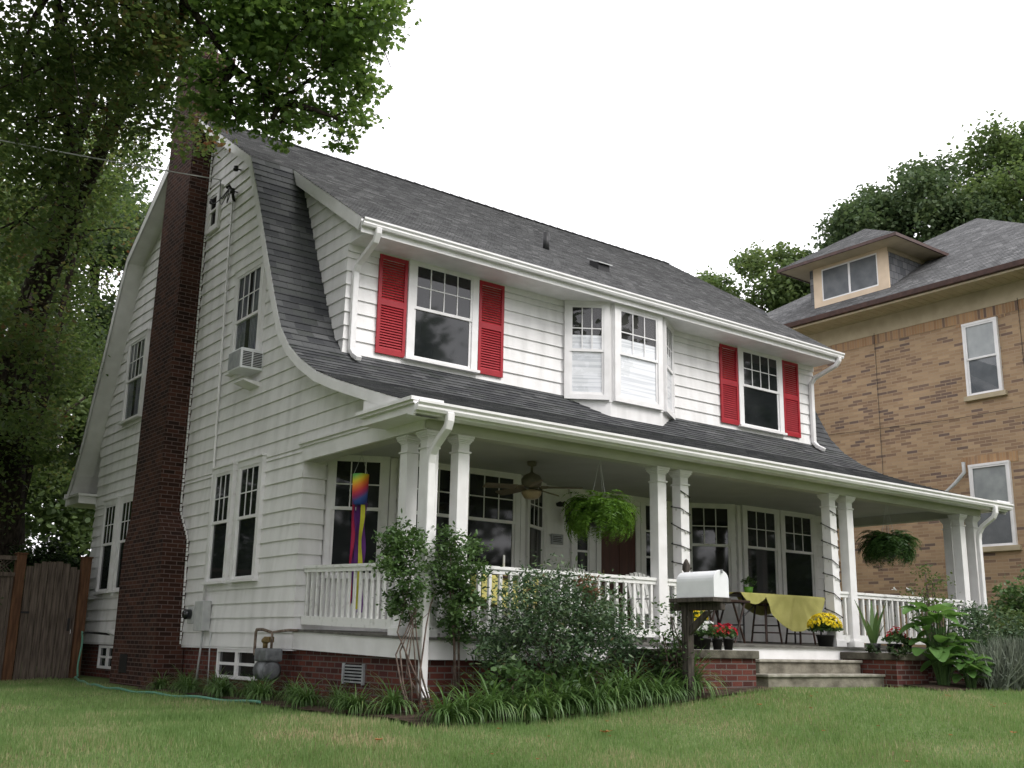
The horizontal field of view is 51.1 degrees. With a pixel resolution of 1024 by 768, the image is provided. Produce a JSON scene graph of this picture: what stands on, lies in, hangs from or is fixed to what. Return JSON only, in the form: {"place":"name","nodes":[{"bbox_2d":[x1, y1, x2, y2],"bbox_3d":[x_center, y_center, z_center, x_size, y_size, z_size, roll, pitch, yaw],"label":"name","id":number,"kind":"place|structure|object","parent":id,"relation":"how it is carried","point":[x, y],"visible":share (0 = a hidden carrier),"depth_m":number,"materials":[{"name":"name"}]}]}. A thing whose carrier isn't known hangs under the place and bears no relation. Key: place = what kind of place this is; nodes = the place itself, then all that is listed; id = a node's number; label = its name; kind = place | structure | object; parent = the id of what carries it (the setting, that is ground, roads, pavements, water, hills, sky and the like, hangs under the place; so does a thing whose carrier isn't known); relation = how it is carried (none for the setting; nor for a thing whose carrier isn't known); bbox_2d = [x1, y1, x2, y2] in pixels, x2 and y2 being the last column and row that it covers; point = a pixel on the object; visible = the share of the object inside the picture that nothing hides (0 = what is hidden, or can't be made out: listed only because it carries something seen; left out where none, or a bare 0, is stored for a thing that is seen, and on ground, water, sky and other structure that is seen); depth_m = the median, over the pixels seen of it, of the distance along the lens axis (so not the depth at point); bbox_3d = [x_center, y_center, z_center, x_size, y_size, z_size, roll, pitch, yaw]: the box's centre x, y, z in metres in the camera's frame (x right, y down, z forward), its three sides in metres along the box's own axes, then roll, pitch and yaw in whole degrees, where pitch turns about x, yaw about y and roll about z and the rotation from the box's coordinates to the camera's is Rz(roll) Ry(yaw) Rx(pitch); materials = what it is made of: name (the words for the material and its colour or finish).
{"place":"outdoors","nodes":[
{"label":"outdoors","id":0,"kind":"place"},
{"bbox_2d":[0,655,1023,767],"bbox_3d":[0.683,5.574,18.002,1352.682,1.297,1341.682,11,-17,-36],"label":"lawn","id":1,"kind":"structure","parent":0,"point":[95,680],"depth_m":11.04,"materials":[{"name":"green plant"}]},
{"bbox_2d":[0,555,16,679],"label":"board fence","id":2,"kind":"object","parent":1,"relation":"on","point":[7,582],"visible":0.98,"depth_m":20.95,"materials":[{"name":"brown wood"}]},
{"bbox_2d":[1,552,28,680],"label":"fence post","id":3,"kind":"object","parent":1,"relation":"on","point":[14,617],"visible":0.84,"depth_m":20.94,"materials":[{"name":"brown wood"}]},
{"bbox_2d":[12,561,79,680],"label":"fence gate","id":4,"kind":"structure","parent":3,"relation":"attached to","point":[48,656],"depth_m":21.33,"materials":[{"name":"brown wood"}]},
{"bbox_2d":[3,533,82,675],"bbox_3d":[-10.048,4.688,22.693,2.150,3.122,2.098,5,-14,-17],"label":"dark shrub","id":5,"kind":"object","parent":1,"relation":"on","point":[46,555],"visible":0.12,"depth_m":23.01,"materials":[{"name":"green plant"}]},
{"bbox_2d":[0,176,107,618],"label":"leafy tree","id":6,"kind":"object","parent":1,"relation":"on","point":[70,519],"visible":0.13,"depth_m":30.93,"materials":[{"name":"green plant"}]},
{"bbox_2d":[68,556,93,677],"bbox_3d":[-8.779,4.819,21.735,0.220,2.590,0.220,11,-17,-36],"label":"fence post","id":7,"kind":"object","parent":1,"relation":"on","point":[83,593],"visible":0.79,"depth_m":21.70,"materials":[{"name":"brown wood"}]},
{"bbox_2d":[11,160,154,650],"bbox_3d":[-15.414,0.179,38.274,13.200,19.637,11.838,11,-17,-36],"label":"leafy tree","id":8,"kind":"object","parent":1,"relation":"on","point":[119,249],"visible":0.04,"depth_m":36.09,"materials":[{"name":"green plant"}]},
{"bbox_2d":[0,0,237,675],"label":"ivy clad tree","id":9,"kind":"object","parent":1,"relation":"on","point":[80,183],"visible":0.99,"depth_m":18.22,"materials":[{"name":"green plant"}]},
{"bbox_2d":[74,631,260,702],"bbox_3d":[-6.087,4.468,17.298,0.586,0.939,9.126,11,-17,-34],"label":"garden hose","id":10,"kind":"object","parent":1,"relation":"on","point":[169,695],"visible":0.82,"depth_m":16.19,"materials":[{"name":"green rubber"}]},
{"bbox_2d":[93,0,421,155],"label":"maple tree","id":11,"kind":"object","parent":1,"relation":"on","point":[341,37],"visible":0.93,"depth_m":16.22,"materials":[{"name":"green plant"}]},
{"bbox_2d":[135,686,434,720],"bbox_3d":[-3.409,4.298,14.637,0.892,0.057,8.100,11,-17,-36],"label":"flower bed","id":12,"kind":"object","parent":1,"relation":"on","point":[309,707],"visible":0.42,"depth_m":13.19,"materials":[{"name":"soil"}]},
{"bbox_2d":[196,670,241,698],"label":"daylily clump","id":13,"kind":"object","parent":12,"relation":"on","point":[224,688],"visible":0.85,"depth_m":15.03,"materials":[{"name":"green plant"}]},
{"bbox_2d":[237,670,282,704],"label":"daylily clump","id":14,"kind":"object","parent":12,"relation":"on","point":[261,693],"visible":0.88,"depth_m":14.06,"materials":[{"name":"green plant"}]},
{"bbox_2d":[280,677,331,710],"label":"daylily clump","id":15,"kind":"object","parent":12,"relation":"on","point":[303,699],"visible":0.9,"depth_m":13.07,"materials":[{"name":"green plant"}]},
{"bbox_2d":[328,682,383,717],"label":"daylily clump","id":16,"kind":"object","parent":12,"relation":"on","point":[355,703],"visible":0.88,"depth_m":12.09,"materials":[{"name":"green plant"}]},
{"bbox_2d":[358,673,423,717],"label":"daylily clump","id":17,"kind":"object","parent":12,"relation":"on","point":[392,702],"visible":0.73,"depth_m":11.89,"materials":[{"name":"green plant"}]},
{"bbox_2d":[64,42,1013,711],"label":"clapboard house","id":18,"kind":"structure","parent":1,"relation":"on","point":[434,356],"depth_m":18.28,"materials":[{"name":"white wood"}]},
{"bbox_2d":[97,645,112,668],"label":"basement window","id":19,"kind":"structure","parent":18,"relation":"in","point":[104,659],"depth_m":21.54,"materials":[{"name":"white paint"}]},
{"bbox_2d":[92,496,120,593],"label":"window","id":20,"kind":"structure","parent":18,"relation":"in","point":[106,558],"depth_m":22.33,"materials":[{"name":"white paint"}]},
{"bbox_2d":[108,492,133,592],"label":"window","id":21,"kind":"structure","parent":18,"relation":"in","point":[126,501],"depth_m":21.65,"materials":[{"name":"white paint"}]},
{"bbox_2d":[117,327,150,425],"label":"window","id":22,"kind":"structure","parent":18,"relation":"in","point":[138,349],"depth_m":22.68,"materials":[{"name":"white paint"}]},
{"bbox_2d":[182,201,233,679],"bbox_3d":[-5.156,0.803,18.452,0.239,8.674,0.870,11,-17,-36],"label":"electric meter","id":23,"kind":"object","parent":18,"relation":"attached to","point":[197,615],"visible":0.96,"depth_m":17.88,"materials":[{"name":"grey metal"}]},
{"bbox_2d":[205,183,223,235],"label":"window","id":24,"kind":"structure","parent":18,"relation":"in","point":[214,211],"depth_m":20.38,"materials":[{"name":"white paint"}]},
{"bbox_2d":[200,462,237,584],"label":"window","id":25,"kind":"structure","parent":18,"relation":"in","point":[223,494],"depth_m":17.72,"materials":[{"name":"white paint"}]},
{"bbox_2d":[209,165,240,204],"bbox_3d":[-5.384,-3.561,19.971,0.224,0.723,1.170,11,-17,-36],"label":"service bracket","id":26,"kind":"object","parent":18,"relation":"attached to","point":[229,188],"visible":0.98,"depth_m":19.67,"materials":[{"name":"black metal"}]},
{"bbox_2d":[0,140,232,179],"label":"service wire","id":27,"kind":"object","parent":26,"relation":"attached to","point":[116,161],"visible":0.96,"depth_m":17.88,"materials":[{"name":"grey metal"}]},
{"bbox_2d":[215,648,256,680],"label":"basement window","id":28,"kind":"structure","parent":18,"relation":"in","point":[243,661],"depth_m":16.49,"materials":[{"name":"white paint"}]},
{"bbox_2d":[227,347,263,390],"bbox_3d":[-4.346,-0.229,17.602,0.497,0.600,0.536,11,-17,-36],"label":"air conditioner","id":29,"kind":"object","parent":18,"relation":"attached to","point":[243,361],"visible":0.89,"depth_m":17.44,"materials":[{"name":"white metal"}]},
{"bbox_2d":[224,254,266,376],"bbox_3d":[-4.512,-1.164,18.226,0.125,1.895,1.260,11,-17,-36],"label":"window","id":30,"kind":"structure","parent":18,"relation":"in","point":[248,317],"depth_m":18.28,"materials":[{"name":"white paint"}]},
{"bbox_2d":[225,453,266,582],"bbox_3d":[-4.188,2.127,16.899,0.125,1.965,1.000,11,-17,-36],"label":"window","id":31,"kind":"structure","parent":18,"relation":"in","point":[244,563],"depth_m":16.88,"materials":[{"name":"white paint"}]},
{"bbox_2d":[253,628,297,680],"bbox_3d":[-3.475,3.832,15.184,0.428,0.727,1.042,11,-17,-36],"label":"gas meter","id":32,"kind":"object","parent":18,"relation":"attached to","point":[266,658],"visible":0.99,"depth_m":14.89,"materials":[{"name":"grey metal"}]},
{"bbox_2d":[320,455,390,579],"bbox_3d":[-2.320,1.948,15.938,0.988,1.885,0.125,3,-14,-9],"label":"window","id":33,"kind":"structure","parent":18,"relation":"in","point":[340,471],"depth_m":15.97,"materials":[{"name":"glass"}]},
{"bbox_2d":[349,455,368,612],"bbox_3d":[-2.128,1.965,14.820,0.227,2.340,0.227,-1,-14,8],"label":"windsock","id":34,"kind":"object","parent":18,"relation":"hanging from","point":[360,482],"visible":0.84,"depth_m":14.81,"materials":[{"name":"multicoloured fabric"}]},
{"bbox_2d":[393,458,450,580],"bbox_3d":[-1.259,2.087,16.424,1.220,1.885,0.125,11,-17,-36],"label":"window","id":35,"kind":"structure","parent":18,"relation":"in","point":[443,489],"depth_m":16.62,"materials":[{"name":"white paint"}]},
{"bbox_2d":[402,259,479,373],"bbox_3d":[-1.134,-1.165,17.737,1.460,1.810,0.125,11,-17,-36],"label":"window","id":36,"kind":"structure","parent":18,"relation":"in","point":[442,315],"depth_m":17.72,"materials":[{"name":"white paint"}]},
{"bbox_2d":[469,575,518,636],"bbox_3d":[-0.254,3.074,14.743,1.000,0.802,1.000,11,-17,-36],"label":"side table","id":37,"kind":"object","parent":18,"relation":"on","point":[496,605],"visible":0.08,"depth_m":14.47,"materials":[{"name":"brown wood"}]},
{"bbox_2d":[470,574,538,608],"bbox_3d":[-0.252,2.899,14.791,1.075,0.450,0.911,11,-17,-36],"label":"tablecloth","id":38,"kind":"object","parent":37,"relation":"on","point":[484,594],"visible":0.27,"depth_m":14.31,"materials":[{"name":"yellow fabric"}]},
{"bbox_2d":[467,467,520,575],"bbox_3d":[-0.338,2.271,17.104,1.220,1.885,0.125,11,-17,-36],"label":"window","id":39,"kind":"structure","parent":18,"relation":"in","point":[495,516],"depth_m":17.19,"materials":[{"name":"glass"}]},
{"bbox_2d":[483,461,582,499],"bbox_3d":[0.263,1.477,16.346,1.517,0.580,1.476,11,-17,-36],"label":"ceiling fan","id":40,"kind":"object","parent":18,"relation":"hanging from","point":[531,481],"visible":1,"depth_m":16.20,"materials":[{"name":"brown wood"}]},
{"bbox_2d":[525,482,546,590],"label":"window","id":41,"kind":"structure","parent":18,"relation":"in","point":[535,510],"depth_m":18.03,"materials":[{"name":"glass"}]},
{"bbox_2d":[560,460,641,545],"bbox_3d":[1.238,1.606,15.166,1.137,1.354,1.126,11,-17,-36],"label":"hanging fern","id":42,"kind":"object","parent":18,"relation":"hanging from","point":[600,513],"visible":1,"depth_m":14.87,"materials":[{"name":"green plant"}]},
{"bbox_2d":[601,513,634,623],"bbox_3d":[1.910,3.380,19.353,1.040,2.390,0.017,11,-17,-36],"label":"door","id":43,"kind":"structure","parent":18,"relation":"in","point":[618,556],"depth_m":19.39,"materials":[{"name":"brown wood"}]},
{"bbox_2d":[596,506,640,637],"bbox_3d":[1.937,3.367,19.320,1.080,2.400,0.062,11,-17,-36],"label":"door frame","id":44,"kind":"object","parent":18,"relation":"in","point":[637,527],"depth_m":19.65,"materials":[{"name":"white paint"}]},
{"bbox_2d":[563,300,674,425],"bbox_3d":[2.171,-0.172,19.816,2.809,2.480,0.562,11,-17,-36],"label":"bay window","id":45,"kind":"structure","parent":18,"relation":"in","point":[618,361],"depth_m":19.44,"materials":[{"name":"white paint"}]},
{"bbox_2d":[625,572,672,640],"bbox_3d":[2.147,3.377,16.269,0.600,1.038,0.700,11,-17,-36],"label":"porch chair","id":46,"kind":"object","parent":18,"relation":"on","point":[646,591],"visible":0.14,"depth_m":16.45,"materials":[{"name":"paint"}]},
{"bbox_2d":[695,621,716,649],"bbox_3d":[2.597,3.358,14.390,0.324,0.410,0.329,11,-17,-36],"label":"flower pot","id":47,"kind":"object","parent":18,"relation":"on","point":[709,628],"visible":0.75,"depth_m":14.31,"materials":[{"name":"black plastic"}]},
{"bbox_2d":[689,503,737,599],"bbox_3d":[3.806,3.183,20.519,1.054,1.885,0.125,3,-14,-7],"label":"window","id":48,"kind":"structure","parent":18,"relation":"in","point":[712,539],"depth_m":20.58,"materials":[{"name":"white paint"}]},
{"bbox_2d":[710,623,726,649],"bbox_3d":[2.786,3.418,14.515,0.266,0.360,0.270,11,-17,-36],"label":"flower pot","id":49,"kind":"object","parent":18,"relation":"on","point":[717,641],"visible":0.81,"depth_m":14.45,"materials":[{"name":"black plastic"}]},
{"bbox_2d":[708,599,749,642],"bbox_3d":[3.321,3.850,17.365,1.100,0.693,0.500,11,-17,-36],"label":"folding stand","id":50,"kind":"object","parent":18,"relation":"on","point":[736,614],"visible":0.41,"depth_m":17.39,"materials":[{"name":"brown wood"}]},
{"bbox_2d":[721,623,737,649],"bbox_3d":[2.957,3.453,14.650,0.284,0.363,0.289,11,-17,-36],"label":"flower pot","id":51,"kind":"object","parent":18,"relation":"on","point":[731,634],"visible":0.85,"depth_m":14.58,"materials":[{"name":"black plastic"}]},
{"bbox_2d":[740,505,782,594],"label":"window","id":52,"kind":"structure","parent":18,"relation":"in","point":[760,527],"depth_m":20.99,"materials":[{"name":"glass"}]},
{"bbox_2d":[737,347,787,435],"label":"window","id":53,"kind":"structure","parent":18,"relation":"in","point":[760,380],"depth_m":22.41,"materials":[{"name":"white paint"}]},
{"bbox_2d":[751,603,782,643],"bbox_3d":[4.306,4.062,18.139,0.431,0.662,0.356,11,-17,-36],"label":"wooden stool","id":54,"kind":"object","parent":18,"relation":"on","point":[765,605],"visible":0.9,"depth_m":18.07,"materials":[{"name":"brown wood"}]},
{"bbox_2d":[717,592,825,643],"bbox_3d":[4.443,4.052,18.417,2.420,0.806,0.720,11,-17,-36],"label":"folding table","id":55,"kind":"object","parent":18,"relation":"on","point":[736,594],"visible":0.27,"depth_m":17.73,"materials":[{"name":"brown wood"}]},
{"bbox_2d":[737,593,824,631],"bbox_3d":[4.627,3.985,18.578,1.680,0.605,0.818,11,-17,-36],"label":"tablecloth","id":56,"kind":"object","parent":55,"relation":"on","point":[793,612],"visible":0.81,"depth_m":18.29,"materials":[{"name":"yellow fabric"}]},
{"bbox_2d":[779,510,818,596],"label":"window","id":57,"kind":"structure","parent":18,"relation":"in","point":[797,530],"depth_m":21.66,"materials":[{"name":"white paint"}]},
{"bbox_2d":[807,612,843,645],"bbox_3d":[5.072,3.971,17.339,0.579,0.541,0.582,11,-17,-36],"label":"flower pot","id":58,"kind":"object","parent":18,"relation":"on","point":[821,623],"visible":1,"depth_m":17.21,"materials":[{"name":"black plastic"}]},
{"bbox_2d":[855,601,886,651],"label":"spear leaved plant","id":59,"kind":"object","parent":18,"relation":"on","point":[872,628],"visible":0.84,"depth_m":17.15,"materials":[{"name":"green plant"}]},
{"bbox_2d":[865,643,911,659],"bbox_3d":[5.842,4.148,16.602,0.478,0.263,0.728,29,-31,-63],"label":"ivy mat","id":60,"kind":"object","parent":18,"relation":"on","point":[897,652],"visible":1,"depth_m":16.55,"materials":[{"name":"green plant"}]},
{"bbox_2d":[856,505,923,571],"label":"hanging fern","id":61,"kind":"object","parent":18,"relation":"hanging from","point":[883,546],"visible":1,"depth_m":18.94,"materials":[{"name":"green plant"}]},
{"bbox_2d":[369,686,774,726],"bbox_3d":[0.891,3.886,13.143,5.700,0.354,1.579,11,-17,-36],"label":"flower bed","id":62,"kind":"object","parent":1,"relation":"on","point":[705,694],"visible":0.2,"depth_m":12.31,"materials":[{"name":"soil"}]},
{"bbox_2d":[366,508,445,714],"bbox_3d":[-1.229,2.578,12.258,0.890,2.339,0.974,2,-14,-4],"label":"climbing rose","id":63,"kind":"object","parent":62,"relation":"on","point":[397,544],"visible":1,"depth_m":12.25,"materials":[{"name":"green plant"}]},
{"bbox_2d":[402,681,481,729],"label":"daylily clump","id":64,"kind":"object","parent":62,"relation":"on","point":[444,712],"visible":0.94,"depth_m":11.03,"materials":[{"name":"green plant"}]},
{"bbox_2d":[418,521,494,704],"bbox_3d":[-0.673,2.735,12.679,0.890,2.245,0.887,-2,-14,13],"label":"climbing rose","id":65,"kind":"object","parent":62,"relation":"on","point":[464,596],"visible":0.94,"depth_m":12.68,"materials":[{"name":"green plant"}]},
{"bbox_2d":[429,678,508,725],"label":"daylily clump","id":66,"kind":"object","parent":62,"relation":"on","point":[471,704],"visible":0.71,"depth_m":11.31,"materials":[{"name":"green plant"}]},
{"bbox_2d":[458,664,531,728],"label":"daylily clump","id":67,"kind":"object","parent":62,"relation":"on","point":[497,709],"visible":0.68,"depth_m":11.54,"materials":[{"name":"green plant"}]},
{"bbox_2d":[480,651,550,715],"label":"broad leaved plant","id":68,"kind":"object","parent":62,"relation":"on","point":[511,671],"visible":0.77,"depth_m":12.09,"materials":[{"name":"green plant"}]},
{"bbox_2d":[495,679,563,725],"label":"daylily clump","id":69,"kind":"object","parent":62,"relation":"on","point":[528,710],"visible":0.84,"depth_m":11.62,"materials":[{"name":"green plant"}]},
{"bbox_2d":[518,661,574,697],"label":"broad leaved plant","id":70,"kind":"object","parent":62,"relation":"on","point":[547,676],"visible":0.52,"depth_m":12.35,"materials":[{"name":"green plant"}]},
{"bbox_2d":[511,673,587,722],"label":"daylily clump","id":71,"kind":"object","parent":62,"relation":"on","point":[551,704],"visible":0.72,"depth_m":11.89,"materials":[{"name":"green plant"}]},
{"bbox_2d":[460,549,661,690],"bbox_3d":[0.724,2.943,12.904,2.903,1.918,1.929,11,-17,-36],"label":"nandina shrub","id":72,"kind":"object","parent":62,"relation":"on","point":[605,621],"visible":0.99,"depth_m":12.82,"materials":[{"name":"green plant"}]},
{"bbox_2d":[534,663,615,719],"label":"daylily clump","id":73,"kind":"object","parent":62,"relation":"on","point":[571,709],"visible":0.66,"depth_m":12.17,"materials":[{"name":"green plant"}]},
{"bbox_2d":[565,653,614,695],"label":"broad leaved plant","id":74,"kind":"object","parent":62,"relation":"on","point":[594,674],"visible":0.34,"depth_m":12.78,"materials":[{"name":"green plant"}]},
{"bbox_2d":[555,653,633,714],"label":"daylily clump","id":75,"kind":"object","parent":62,"relation":"on","point":[580,679],"visible":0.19,"depth_m":12.60,"materials":[{"name":"green plant"}]},
{"bbox_2d":[561,675,629,717],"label":"daylily clump","id":76,"kind":"object","parent":62,"relation":"on","point":[592,703],"visible":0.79,"depth_m":12.26,"materials":[{"name":"green plant"}]},
{"bbox_2d":[588,669,647,714],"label":"daylily clump","id":77,"kind":"object","parent":62,"relation":"on","point":[617,690],"visible":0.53,"depth_m":12.52,"materials":[{"name":"green plant"}]},
{"bbox_2d":[603,650,674,712],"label":"daylily clump","id":78,"kind":"object","parent":62,"relation":"on","point":[637,686],"visible":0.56,"depth_m":12.75,"materials":[{"name":"green plant"}]},
{"bbox_2d":[632,640,687,688],"bbox_3d":[1.913,3.597,13.463,0.931,0.752,0.655,11,-17,-36],"label":"ivy mat","id":79,"kind":"object","parent":62,"relation":"on","point":[656,661],"visible":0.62,"depth_m":13.41,"materials":[{"name":"green plant"}]},
{"bbox_2d":[628,660,701,708],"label":"daylily clump","id":80,"kind":"object","parent":62,"relation":"on","point":[665,693],"visible":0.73,"depth_m":12.89,"materials":[{"name":"green plant"}]},
{"bbox_2d":[638,589,709,684],"bbox_3d":[2.086,3.309,13.527,1.084,1.445,0.730,11,-17,-36],"label":"shrub","id":81,"kind":"object","parent":62,"relation":"on","point":[663,634],"visible":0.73,"depth_m":13.47,"materials":[{"name":"green plant"}]},
{"bbox_2d":[654,644,730,699],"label":"daylily clump","id":82,"kind":"object","parent":62,"relation":"on","point":[698,678],"visible":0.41,"depth_m":13.36,"materials":[{"name":"green plant"}]},
{"bbox_2d":[669,559,730,701],"bbox_3d":[2.291,3.213,13.261,0.320,2.100,0.895,11,-17,-36],"label":"mailbox","id":83,"kind":"object","parent":1,"relation":"on","point":[702,590],"visible":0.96,"depth_m":13.29,"materials":[{"name":"white metal"}]},
{"bbox_2d":[712,569,728,597],"bbox_3d":[2.558,2.441,13.106,0.270,0.335,0.057,11,-17,-36],"label":"door","id":84,"kind":"structure","parent":83,"relation":"in","point":[720,582],"depth_m":13.09,"materials":[{"name":"white metal"}]},
{"bbox_2d":[689,239,814,312],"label":"leafy tree","id":85,"kind":"object","parent":1,"relation":"on","point":[756,263],"visible":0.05,"depth_m":45.63,"materials":[{"name":"green plant"}]},
{"bbox_2d":[751,241,829,312],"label":"leafy tree","id":86,"kind":"object","parent":1,"relation":"on","point":[774,297],"visible":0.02,"depth_m":45.28,"materials":[{"name":"green plant"}]},
{"bbox_2d":[807,179,955,253],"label":"leafy tree","id":87,"kind":"object","parent":1,"relation":"on","point":[862,211],"visible":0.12,"depth_m":45.27,"materials":[{"name":"green plant"}]},
{"bbox_2d":[766,218,1023,646],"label":"brick house","id":88,"kind":"structure","parent":1,"relation":"on","point":[922,383],"depth_m":26.98,"materials":[{"name":"brown brick"}]},
{"bbox_2d":[961,316,1003,395],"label":"window","id":89,"kind":"structure","parent":88,"relation":"in","point":[980,338],"depth_m":25.81,"materials":[{"name":"white paint"}]},
{"bbox_2d":[968,460,1017,546],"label":"window","id":90,"kind":"structure","parent":88,"relation":"in","point":[990,480],"depth_m":24.97,"materials":[{"name":"grey glass"}]},
{"bbox_2d":[904,680,991,690],"bbox_3d":[9.168,5.342,19.102,8.300,0.104,1.874,11,-17,-36],"label":"flower bed","id":91,"kind":"object","parent":1,"relation":"on","point":[960,684],"visible":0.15,"depth_m":16.64,"materials":[{"name":"soil"}]},
{"bbox_2d":[892,562,961,680],"bbox_3d":[7.130,4.082,18.045,1.504,2.168,1.054,11,-17,-36],"label":"twiggy rose","id":92,"kind":"object","parent":91,"relation":"on","point":[925,598],"visible":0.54,"depth_m":18.15,"materials":[{"name":"green plant"}]},
{"bbox_2d":[898,602,986,685],"bbox_3d":[6.748,4.133,16.853,1.309,1.409,1.221,2,-14,-5],"label":"leaved plant","id":93,"kind":"object","parent":91,"relation":"on","point":[941,649],"visible":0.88,"depth_m":16.80,"materials":[{"name":"green plant"}]},
{"bbox_2d":[942,648,994,689],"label":"leaved plant","id":94,"kind":"object","parent":91,"relation":"on","point":[973,676],"visible":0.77,"depth_m":16.66,"materials":[{"name":"green plant"}]},
{"bbox_2d":[943,599,1023,674],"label":"leafy bush","id":95,"kind":"object","parent":91,"relation":"on","point":[977,620],"visible":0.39,"depth_m":18.33,"materials":[{"name":"green plant"}]},
{"bbox_2d":[986,564,1023,633],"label":"leafy bush","id":96,"kind":"object","parent":91,"relation":"on","point":[1009,593],"visible":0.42,"depth_m":20.34,"materials":[{"name":"green plant"}]},
{"bbox_2d":[989,600,1023,637],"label":"leafy bush","id":97,"kind":"object","parent":91,"relation":"on","point":[1015,615],"visible":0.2,"depth_m":19.54,"materials":[{"name":"green plant"}]},
{"bbox_2d":[880,144,1023,242],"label":"leafy tree","id":98,"kind":"object","parent":1,"relation":"on","point":[920,180],"visible":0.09,"depth_m":43.64,"materials":[{"name":"green plant"}]},
{"bbox_2d":[909,96,1023,237],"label":"leafy tree","id":99,"kind":"object","parent":1,"relation":"on","point":[1003,156],"visible":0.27,"depth_m":45.49,"materials":[{"name":"green plant"}]},
{"bbox_2d":[954,633,1023,690],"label":"lavender mound","id":100,"kind":"object","parent":1,"relation":"on","point":[1007,672],"visible":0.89,"depth_m":16.86,"materials":[{"name":"green plant"}]},
{"bbox_2d":[0,0,1023,555],"label":"sky","id":101,"kind":"structure","parent":0,"point":[681,134],"materials":[{"name":"white"}]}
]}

